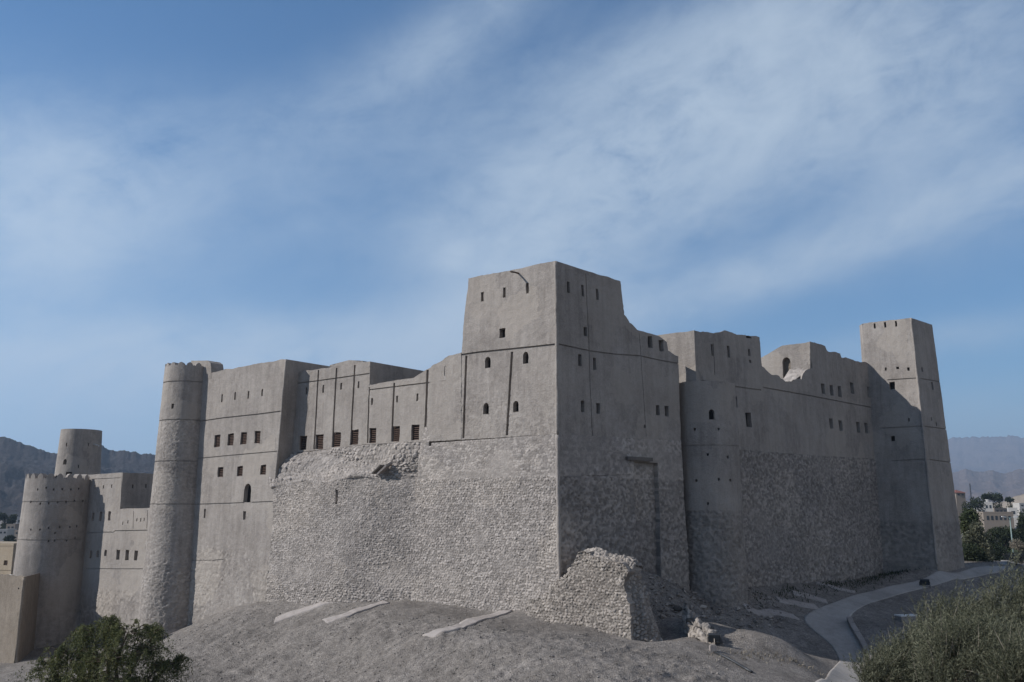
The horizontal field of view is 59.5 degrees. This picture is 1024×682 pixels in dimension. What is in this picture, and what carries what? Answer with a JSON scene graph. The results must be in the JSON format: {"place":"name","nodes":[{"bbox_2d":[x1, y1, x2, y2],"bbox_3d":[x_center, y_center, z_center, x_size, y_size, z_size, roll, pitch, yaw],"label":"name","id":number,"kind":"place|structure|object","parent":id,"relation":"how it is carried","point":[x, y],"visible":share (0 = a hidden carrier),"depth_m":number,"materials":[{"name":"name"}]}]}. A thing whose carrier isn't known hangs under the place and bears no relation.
{"place":"outdoors","nodes":[
{"label":"outdoors","id":0,"kind":"place"},
{"bbox_2d":[0,437,154,517],"bbox_3d":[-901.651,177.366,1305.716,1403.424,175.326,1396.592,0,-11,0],"label":"hills","id":1,"kind":"structure","parent":0,"point":[19,461],"depth_m":1387.93,"materials":[{"name":"grey stone"}]},
{"bbox_2d":[0,518,1023,681],"bbox_3d":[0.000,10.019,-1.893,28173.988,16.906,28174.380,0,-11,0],"label":"ground","id":2,"kind":"structure","parent":0,"point":[822,657],"depth_m":72.44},
{"bbox_2d":[0,512,8,528],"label":"village tree","id":3,"kind":"object","parent":2,"relation":"on","point":[3,517],"visible":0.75,"depth_m":420.90,"materials":[{"name":"green plant"}]},
{"bbox_2d":[0,541,16,574],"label":"courtyard house","id":4,"kind":"structure","parent":2,"relation":"on","point":[7,553],"depth_m":137.16,"materials":[{"name":"beige paint"}]},
{"bbox_2d":[0,529,16,540],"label":"village house","id":5,"kind":"structure","parent":2,"relation":"on","point":[4,533],"depth_m":371.88,"materials":[{"name":"white paint"}]},
{"bbox_2d":[3,535,16,541],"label":"village tree","id":6,"kind":"object","parent":2,"relation":"on","point":[10,538],"visible":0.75,"depth_m":331.25,"materials":[{"name":"green plant"}]},
{"bbox_2d":[5,514,17,528],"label":"village tree","id":7,"kind":"object","parent":2,"relation":"on","point":[12,519],"visible":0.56,"depth_m":420.59,"materials":[{"name":"green plant"}]},
{"bbox_2d":[6,524,18,529],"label":"village house","id":8,"kind":"structure","parent":2,"relation":"on","point":[12,526],"depth_m":391.83,"materials":[{"name":"white paint"}]},
{"bbox_2d":[14,530,17,539],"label":"village house","id":9,"kind":"structure","parent":2,"relation":"on","point":[16,533],"depth_m":361.86,"materials":[{"name":"white paint"}]},
{"bbox_2d":[0,573,39,662],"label":"boundary wall","id":10,"kind":"structure","parent":2,"relation":"on","point":[18,603],"depth_m":107.01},
{"bbox_2d":[13,429,101,648],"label":"gate drum","id":11,"kind":"object","parent":2,"relation":"on","point":[50,547],"visible":0.73,"depth_m":117.35,"materials":[{"name":"paint"}]},
{"bbox_2d":[8,613,202,681],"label":"weeping tree","id":12,"kind":"object","parent":2,"relation":"on","point":[110,630],"visible":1,"depth_m":39.55,"materials":[{"name":"green plant"}]},
{"bbox_2d":[80,473,152,640],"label":"gatehouse","id":13,"kind":"object","parent":2,"relation":"on","point":[119,504],"visible":0.61,"depth_m":116.14,"materials":[{"name":"paint"}]},
{"bbox_2d":[141,622,164,640],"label":"scrub","id":14,"kind":"object","parent":2,"relation":"on","point":[153,625],"visible":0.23,"depth_m":93.93,"materials":[{"name":"green plant"}]},
{"bbox_2d":[136,362,202,642],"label":"round tower","id":15,"kind":"structure","parent":2,"relation":"on","point":[165,591],"depth_m":100.69,"materials":[{"name":"paint"}]},
{"bbox_2d":[187,359,330,626],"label":"wing block","id":16,"kind":"structure","parent":2,"relation":"on","point":[247,418],"depth_m":97.15,"materials":[{"name":"grey paint"}]},
{"bbox_2d":[215,435,219,446],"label":"window","id":17,"kind":"structure","parent":16,"relation":"in","point":[217,444],"depth_m":101.13,"materials":[{"name":"brown wood"}]},
{"bbox_2d":[219,467,222,476],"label":"window","id":18,"kind":"structure","parent":16,"relation":"in","point":[220,469],"depth_m":99.86,"materials":[{"name":"brown wood"}]},
{"bbox_2d":[229,434,233,444],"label":"window","id":19,"kind":"structure","parent":16,"relation":"in","point":[231,436],"depth_m":99.64,"materials":[{"name":"brown wood"}]},
{"bbox_2d":[238,466,242,475],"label":"window","id":20,"kind":"structure","parent":16,"relation":"in","point":[240,472],"depth_m":97.68,"materials":[{"name":"brown wood"}]},
{"bbox_2d":[241,432,246,443],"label":"window","id":21,"kind":"structure","parent":16,"relation":"in","point":[244,435],"depth_m":98.27,"materials":[{"name":"brown wood"}]},
{"bbox_2d":[247,486,250,501],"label":"arched window","id":22,"kind":"structure","parent":16,"relation":"in","point":[249,489],"depth_m":96.49,"materials":[{"name":"black"}]},
{"bbox_2d":[256,431,260,442],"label":"window","id":23,"kind":"structure","parent":16,"relation":"in","point":[257,432],"depth_m":96.81,"materials":[{"name":"brown wood"}]},
{"bbox_2d":[261,465,265,474],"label":"window","id":24,"kind":"structure","parent":16,"relation":"in","point":[263,471],"depth_m":95.28,"materials":[{"name":"brown wood"}]},
{"bbox_2d":[274,602,329,623],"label":"drain flume","id":25,"kind":"object","parent":2,"relation":"on","point":[285,616],"visible":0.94,"depth_m":85.09,"materials":[{"name":"concrete"}]},
{"bbox_2d":[265,442,432,604],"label":"retaining wall","id":26,"kind":"structure","parent":2,"relation":"on","point":[343,525],"depth_m":86.38,"materials":[{"name":"stone"}]},
{"bbox_2d":[292,361,422,452],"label":"great hall","id":27,"kind":"structure","parent":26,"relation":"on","point":[332,409],"depth_m":92.63,"materials":[{"name":"grey paint"}]},
{"bbox_2d":[301,436,306,449],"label":"window","id":28,"kind":"structure","parent":27,"relation":"in","point":[303,438],"depth_m":94.84,"materials":[{"name":"brown wood"}]},
{"bbox_2d":[316,435,323,448],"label":"window","id":29,"kind":"structure","parent":27,"relation":"in","point":[319,437],"depth_m":93.28,"materials":[{"name":"brown wood"}]},
{"bbox_2d":[333,432,340,446],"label":"window","id":30,"kind":"structure","parent":27,"relation":"in","point":[337,436],"depth_m":91.73,"materials":[{"name":"brown wood"}]},
{"bbox_2d":[330,360,366,366],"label":"parapet","id":31,"kind":"structure","parent":27,"relation":"on","point":[347,362],"depth_m":102.78,"materials":[{"name":"paint"}]},
{"bbox_2d":[351,430,358,444],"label":"window","id":32,"kind":"structure","parent":27,"relation":"in","point":[354,441],"depth_m":90.19,"materials":[{"name":"brown wood"}]},
{"bbox_2d":[372,462,391,474],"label":"fallen slab","id":33,"kind":"object","parent":26,"relation":"on","point":[379,469],"depth_m":85.33,"materials":[{"name":"stone"}]},
{"bbox_2d":[365,353,462,444],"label":"curtain wall","id":34,"kind":"structure","parent":26,"relation":"on","point":[403,410],"depth_m":85.25,"materials":[{"name":"grey paint"}]},
{"bbox_2d":[370,428,375,442],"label":"window","id":35,"kind":"structure","parent":34,"relation":"in","point":[373,430],"depth_m":88.55,"materials":[{"name":"brown wood"}]},
{"bbox_2d":[393,426,399,441],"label":"window","id":36,"kind":"structure","parent":34,"relation":"in","point":[396,429],"depth_m":86.63,"materials":[{"name":"brown wood"}]},
{"bbox_2d":[413,425,419,439],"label":"window","id":37,"kind":"structure","parent":34,"relation":"in","point":[415,427],"depth_m":85.10,"materials":[{"name":"brown wood"}]},
{"bbox_2d":[322,600,389,623],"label":"drain flume","id":38,"kind":"object","parent":2,"relation":"on","point":[331,619],"visible":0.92,"depth_m":79.24,"materials":[{"name":"concrete"}]},
{"bbox_2d":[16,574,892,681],"bbox_3d":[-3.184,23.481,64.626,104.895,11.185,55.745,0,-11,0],"label":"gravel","id":39,"kind":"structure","parent":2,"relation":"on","point":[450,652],"depth_m":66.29,"materials":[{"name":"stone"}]},
{"bbox_2d":[422,610,512,636],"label":"drain flume","id":40,"kind":"object","parent":2,"relation":"on","point":[465,623],"visible":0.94,"depth_m":70.03,"materials":[{"name":"concrete"}]},
{"bbox_2d":[411,261,689,611],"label":"corner tower","id":41,"kind":"structure","parent":2,"relation":"on","point":[549,465],"depth_m":79.05,"materials":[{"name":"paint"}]},
{"bbox_2d":[526,547,662,641],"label":"ruined wall","id":42,"kind":"structure","parent":2,"relation":"on","point":[601,589],"depth_m":69.27,"materials":[{"name":"stone"}]},
{"bbox_2d":[672,603,723,643],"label":"wall remnant","id":43,"kind":"object","parent":2,"relation":"on","point":[693,626],"depth_m":67.94,"materials":[{"name":"stone"}]},
{"bbox_2d":[709,644,716,651],"bbox_3d":[13.842,21.265,61.740,0.440,0.665,0.400,0,-11,0],"label":"marker post","id":44,"kind":"object","parent":2,"relation":"on","point":[712,647],"visible":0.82,"depth_m":61.57,"materials":[{"name":"concrete"}]},
{"bbox_2d":[679,380,748,607],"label":"round bastion","id":45,"kind":"object","parent":2,"relation":"on","point":[713,497],"visible":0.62,"depth_m":84.27,"materials":[{"name":"paint"}]},
{"bbox_2d":[709,410,712,419],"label":"arched window","id":46,"kind":"structure","parent":45,"relation":"in","point":[710,411],"depth_m":85.73,"materials":[{"name":"black"}]},
{"bbox_2d":[707,633,721,645],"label":"floodlight","id":47,"kind":"object","parent":2,"relation":"on","point":[711,637],"visible":0.79,"depth_m":65.10,"materials":[{"name":"metal"}]},
{"bbox_2d":[644,574,787,628],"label":"rubble","id":48,"kind":"object","parent":2,"relation":"on","point":[692,597],"visible":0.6,"depth_m":79.10,"materials":[{"name":"stone"}]},
{"bbox_2d":[714,651,752,672],"bbox_3d":[14.679,21.264,59.422,0.356,0.823,3.975,5,-12,-24],"label":"pipe","id":49,"kind":"object","parent":2,"relation":"on","point":[735,662],"visible":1,"depth_m":59.38,"materials":[{"name":"metal"}]},
{"bbox_2d":[743,603,799,619],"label":"drain flume","id":50,"kind":"object","parent":2,"relation":"on","point":[763,612],"visible":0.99,"depth_m":84.33,"materials":[{"name":"concrete"}]},
{"bbox_2d":[706,649,841,681],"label":"dry grass","id":51,"kind":"structure","parent":2,"relation":"on","point":[748,655],"depth_m":64.07,"materials":[{"name":"plant"}]},
{"bbox_2d":[775,596,818,608],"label":"drain flume","id":52,"kind":"object","parent":2,"relation":"on","point":[797,603],"visible":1,"depth_m":87.90,"materials":[{"name":"concrete"}]},
{"bbox_2d":[792,590,827,603],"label":"drain flume","id":53,"kind":"object","parent":2,"relation":"on","point":[802,594],"visible":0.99,"depth_m":90.21,"materials":[{"name":"concrete"}]},
{"bbox_2d":[739,342,883,586],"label":"long wall","id":54,"kind":"structure","parent":2,"relation":"on","point":[809,495],"depth_m":100.97,"materials":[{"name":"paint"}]},
{"bbox_2d":[761,342,813,381],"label":"ruined chamber","id":55,"kind":"object","parent":54,"relation":"attached to","point":[786,363],"visible":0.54,"depth_m":105.94,"materials":[{"name":"paint"}]},
{"bbox_2d":[816,582,854,592],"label":"drain flume","id":56,"kind":"object","parent":2,"relation":"on","point":[842,589],"visible":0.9,"depth_m":95.14,"materials":[{"name":"concrete"}]},
{"bbox_2d":[753,567,926,608],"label":"weeds","id":57,"kind":"object","parent":2,"relation":"on","point":[862,582],"visible":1,"depth_m":96.99,"materials":[{"name":"green plant"}]},
{"bbox_2d":[847,617,871,659],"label":"kerb wall","id":58,"kind":"structure","parent":2,"relation":"on","point":[857,634],"depth_m":80.24,"materials":[{"name":"concrete"}]},
{"bbox_2d":[842,635,934,681],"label":"desert shrub","id":59,"kind":"object","parent":2,"relation":"on","point":[887,669],"visible":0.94,"depth_m":25.45,"materials":[{"name":"green plant"}]},
{"bbox_2d":[894,614,917,622],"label":"concrete block","id":60,"kind":"object","parent":2,"relation":"on","point":[898,617],"depth_m":85.95,"materials":[{"name":"grey concrete"}]},
{"bbox_2d":[859,318,964,573],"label":"watch tower","id":61,"kind":"structure","parent":2,"relation":"on","point":[919,521],"depth_m":110.34,"materials":[{"name":"paint"}]},
{"bbox_2d":[890,382,894,388],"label":"window","id":62,"kind":"structure","parent":61,"relation":"in","point":[892,384],"depth_m":112.59,"materials":[{"name":"black"}]},
{"bbox_2d":[857,613,984,681],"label":"desert shrub","id":63,"kind":"object","parent":2,"relation":"on","point":[907,640],"visible":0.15,"depth_m":26.68,"materials":[{"name":"green plant"}]},
{"bbox_2d":[891,578,1010,681],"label":"desert shrub","id":64,"kind":"object","parent":2,"relation":"on","point":[954,611],"visible":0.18,"depth_m":29.94,"materials":[{"name":"green plant"}]},
{"bbox_2d":[954,490,965,531],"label":"village house","id":65,"kind":"structure","parent":2,"relation":"on","point":[960,497],"depth_m":413.52,"materials":[{"name":"concrete"}]},
{"bbox_2d":[905,604,1023,681],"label":"desert shrub","id":66,"kind":"object","parent":2,"relation":"on","point":[945,648],"visible":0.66,"depth_m":23.57,"materials":[{"name":"green plant"}]},
{"bbox_2d":[959,508,986,549],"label":"olive tree","id":67,"kind":"object","parent":2,"relation":"on","point":[966,517],"visible":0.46,"depth_m":146.34,"materials":[{"name":"green plant"}]},
{"bbox_2d":[961,497,985,511],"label":"village tree","id":68,"kind":"object","parent":2,"relation":"on","point":[975,502],"visible":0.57,"depth_m":372.63,"materials":[{"name":"green plant"}]},
{"bbox_2d":[962,520,994,560],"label":"olive tree","id":69,"kind":"object","parent":2,"relation":"on","point":[975,534],"visible":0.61,"depth_m":134.25,"materials":[{"name":"green plant"}]},
{"bbox_2d":[962,541,995,561],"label":"bush","id":70,"kind":"object","parent":2,"relation":"on","point":[970,553],"visible":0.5,"depth_m":116.81,"materials":[{"name":"green plant"}]},
{"bbox_2d":[980,493,990,501],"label":"village tree","id":71,"kind":"object","parent":2,"relation":"on","point":[984,496],"visible":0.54,"depth_m":452.36,"materials":[{"name":"green plant"}]},
{"bbox_2d":[983,499,992,511],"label":"village house","id":72,"kind":"structure","parent":2,"relation":"on","point":[989,506],"depth_m":393.33,"materials":[{"name":"white paint"}]},
{"bbox_2d":[987,492,997,507],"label":"village tree","id":73,"kind":"object","parent":2,"relation":"on","point":[991,496],"visible":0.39,"depth_m":457.20,"materials":[{"name":"green plant"}]},
{"bbox_2d":[962,613,1023,681],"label":"desert shrub","id":74,"kind":"object","parent":2,"relation":"on","point":[1006,666],"visible":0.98,"depth_m":21.90,"materials":[{"name":"green plant"}]},
{"bbox_2d":[963,537,1023,673],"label":"desert shrub","id":75,"kind":"object","parent":2,"relation":"on","point":[1013,604],"visible":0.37,"depth_m":27.92,"materials":[{"name":"green plant"}]},
{"bbox_2d":[978,512,1014,539],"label":"village house","id":76,"kind":"structure","parent":2,"relation":"on","point":[993,519],"depth_m":323.70,"materials":[{"name":"beige paint"}]},
{"bbox_2d":[986,526,1007,560],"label":"broad tree","id":77,"kind":"object","parent":2,"relation":"on","point":[993,534],"visible":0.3,"depth_m":165.35,"materials":[{"name":"green plant"}]},
{"bbox_2d":[993,493,1002,507],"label":"village tree","id":78,"kind":"object","parent":2,"relation":"on","point":[998,497],"visible":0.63,"depth_m":452.32,"materials":[{"name":"green plant"}]},
{"bbox_2d":[993,508,1006,511],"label":"village house","id":79,"kind":"structure","parent":2,"relation":"on","point":[999,509],"depth_m":412.59,"materials":[{"name":"beige paint"}]},
{"bbox_2d":[990,525,1019,558],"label":"broad tree","id":80,"kind":"object","parent":2,"relation":"on","point":[1005,534],"visible":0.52,"depth_m":204.63,"materials":[{"name":"green plant"}]},
{"bbox_2d":[1004,496,1013,507],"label":"village tree","id":81,"kind":"object","parent":2,"relation":"on","point":[1009,499],"visible":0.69,"depth_m":471.88,"materials":[{"name":"green plant"}]},
{"bbox_2d":[1001,516,1017,561],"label":"lamp post","id":82,"kind":"object","parent":2,"relation":"on","point":[1010,529],"visible":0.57,"depth_m":181.09,"materials":[{"name":"metal"}]},
{"bbox_2d":[1007,508,1017,528],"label":"village house","id":83,"kind":"structure","parent":2,"relation":"on","point":[1014,511],"depth_m":333.62,"materials":[{"name":"white paint"}]},
{"bbox_2d":[1002,551,1023,564],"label":"scrub","id":84,"kind":"object","parent":2,"relation":"on","point":[1015,558],"visible":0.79,"depth_m":114.76,"materials":[{"name":"green plant"}]},
{"bbox_2d":[1009,538,1023,563],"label":"scrub","id":85,"kind":"object","parent":2,"relation":"on","point":[1012,545],"visible":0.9,"depth_m":136.46,"materials":[{"name":"green plant"}]},
{"bbox_2d":[1012,508,1023,554],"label":"broad tree","id":86,"kind":"object","parent":2,"relation":"on","point":[1019,529],"visible":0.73,"depth_m":195.39,"materials":[{"name":"green plant"}]},
{"bbox_2d":[1013,503,1023,520],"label":"village house","id":87,"kind":"structure","parent":2,"relation":"on","point":[1018,506],"depth_m":443.46,"materials":[{"name":"white paint"}]},
{"bbox_2d":[0,0,1023,454],"label":"sky","id":88,"kind":"structure","parent":0,"point":[233,184],"materials":[{"name":"blue"}]},
{"bbox_2d":[657,330,767,451],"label":"ruined block","id":89,"kind":"structure","parent":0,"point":[727,356],"depth_m":92.71,"materials":[{"name":"paint"}]},
{"bbox_2d":[804,560,1007,681],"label":"path","id":90,"kind":"structure","parent":0,"point":[828,623],"depth_m":86.62,"materials":[{"name":"grey concrete"}]},
{"bbox_2d":[919,579,930,587],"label":"floodlight","id":91,"kind":"object","parent":90,"relation":"on","point":[922,581],"visible":0.95,"depth_m":99.61,"materials":[{"name":"metal"}]},
{"bbox_2d":[948,435,1023,472],"bbox_3d":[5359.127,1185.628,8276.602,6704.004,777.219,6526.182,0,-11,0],"label":"hills","id":92,"kind":"structure","parent":0,"point":[1000,454],"depth_m":8552.82,"materials":[{"name":"grey stone"}]},
{"bbox_2d":[952,469,1023,510],"bbox_3d":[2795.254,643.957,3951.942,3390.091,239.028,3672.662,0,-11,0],"label":"hills","id":93,"kind":"structure","parent":0,"point":[1010,484],"depth_m":4069.62,"materials":[{"name":"grey stone"}]},
{"bbox_2d":[994,494,1023,507],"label":"village houses","id":94,"kind":"structure","parent":0,"point":[1019,499],"depth_m":753.28,"materials":[{"name":"white paint"}]}
]}

